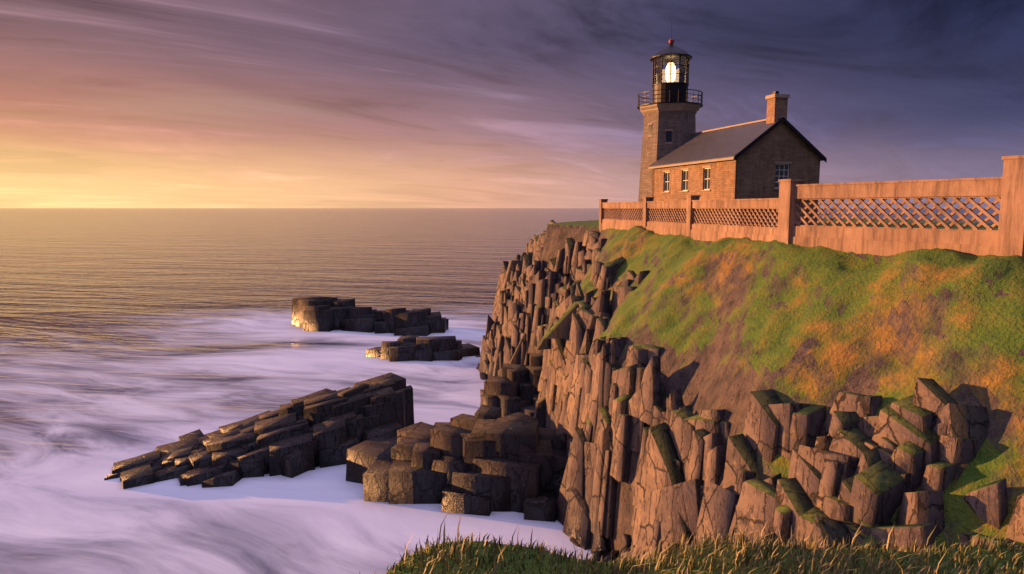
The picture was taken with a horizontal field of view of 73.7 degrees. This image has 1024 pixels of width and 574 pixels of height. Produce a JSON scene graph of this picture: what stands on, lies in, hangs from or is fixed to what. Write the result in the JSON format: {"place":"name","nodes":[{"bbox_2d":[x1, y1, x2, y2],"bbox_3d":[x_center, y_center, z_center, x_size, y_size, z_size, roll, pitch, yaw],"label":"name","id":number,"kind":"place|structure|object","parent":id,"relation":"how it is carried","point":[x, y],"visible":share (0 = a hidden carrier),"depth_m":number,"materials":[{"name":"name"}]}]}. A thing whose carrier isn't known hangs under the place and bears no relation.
{"place":"outdoors","nodes":[
{"label":"outdoors","id":0,"kind":"place"},
{"bbox_2d":[0,208,998,573],"bbox_3d":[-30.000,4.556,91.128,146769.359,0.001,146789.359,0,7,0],"label":"sea","id":1,"kind":"structure","parent":0,"point":[128,332],"depth_m":66.30,"materials":[{"name":"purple liquid"}]},
{"bbox_2d":[104,372,413,488],"bbox_3d":[-14.846,8.991,42.208,18.427,4.835,9.764,-3,7,-22],"label":"rock outcrop","id":2,"kind":"object","parent":1,"relation":"in","point":[325,427],"visible":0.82,"depth_m":40.33,"materials":[{"name":"brown stone"}]},
{"bbox_2d":[292,296,377,332],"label":"sea rock","id":3,"kind":"object","parent":1,"relation":"in","point":[319,313],"visible":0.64,"depth_m":84.31,"materials":[{"name":"brown stone"}]},
{"bbox_2d":[374,308,448,335],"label":"sea rock","id":4,"kind":"object","parent":1,"relation":"in","point":[405,322],"visible":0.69,"depth_m":82.08,"materials":[{"name":"brown stone"}]},
{"bbox_2d":[366,335,479,361],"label":"sea rock","id":5,"kind":"object","parent":1,"relation":"in","point":[428,348],"visible":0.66,"depth_m":68.00,"materials":[{"name":"brown stone"}]},
{"bbox_2d":[0,0,1023,207],"label":"sky","id":6,"kind":"structure","parent":0,"point":[104,103],"materials":[{"name":"purple"}]},
{"bbox_2d":[519,219,1023,557],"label":"headland terrain","id":7,"kind":"structure","parent":0,"point":[728,324],"depth_m":21.60,"materials":[{"name":"green plant"}]},
{"bbox_2d":[346,404,567,521],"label":"basalt rocks","id":8,"kind":"object","parent":7,"relation":"on","point":[486,460],"visible":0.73,"depth_m":34.75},
{"bbox_2d":[480,353,542,416],"bbox_3d":[1.521,7.872,48.243,7.206,5.669,6.507,-1,7,-13],"label":"cliff foot shelf","id":9,"kind":"object","parent":7,"relation":"on","point":[513,389],"visible":0.28,"depth_m":47.23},
{"bbox_2d":[637,31,702,218],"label":"lighthouse tower","id":10,"kind":"structure","parent":7,"relation":"on","point":[669,112],"depth_m":61.09,"materials":[{"name":"stone"}]},
{"bbox_2d":[388,541,1023,573],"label":"turf ledge","id":11,"kind":"object","parent":7,"relation":"on","point":[528,566],"visible":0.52,"depth_m":3.10,"materials":[{"name":"green plant"}]},
{"bbox_2d":[359,513,1023,573],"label":"grass","id":12,"kind":"structure","parent":11,"relation":"on","point":[834,559],"depth_m":3.10,"materials":[{"name":"green plant"}]},
{"bbox_2d":[648,91,826,225],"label":"keepers house","id":13,"kind":"structure","parent":7,"relation":"on","point":[757,159],"depth_m":50.90,"materials":[{"name":"brick"}]},
{"bbox_2d":[476,220,1023,561],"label":"cliff rocks","id":14,"kind":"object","parent":7,"relation":"on","point":[929,436],"depth_m":22.67,"materials":[{"name":"brown stone"}]},
{"bbox_2d":[599,155,1023,256],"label":"wall","id":15,"kind":"structure","parent":7,"relation":"on","point":[1006,191],"depth_m":23.47,"materials":[{"name":"wood"}]}
]}

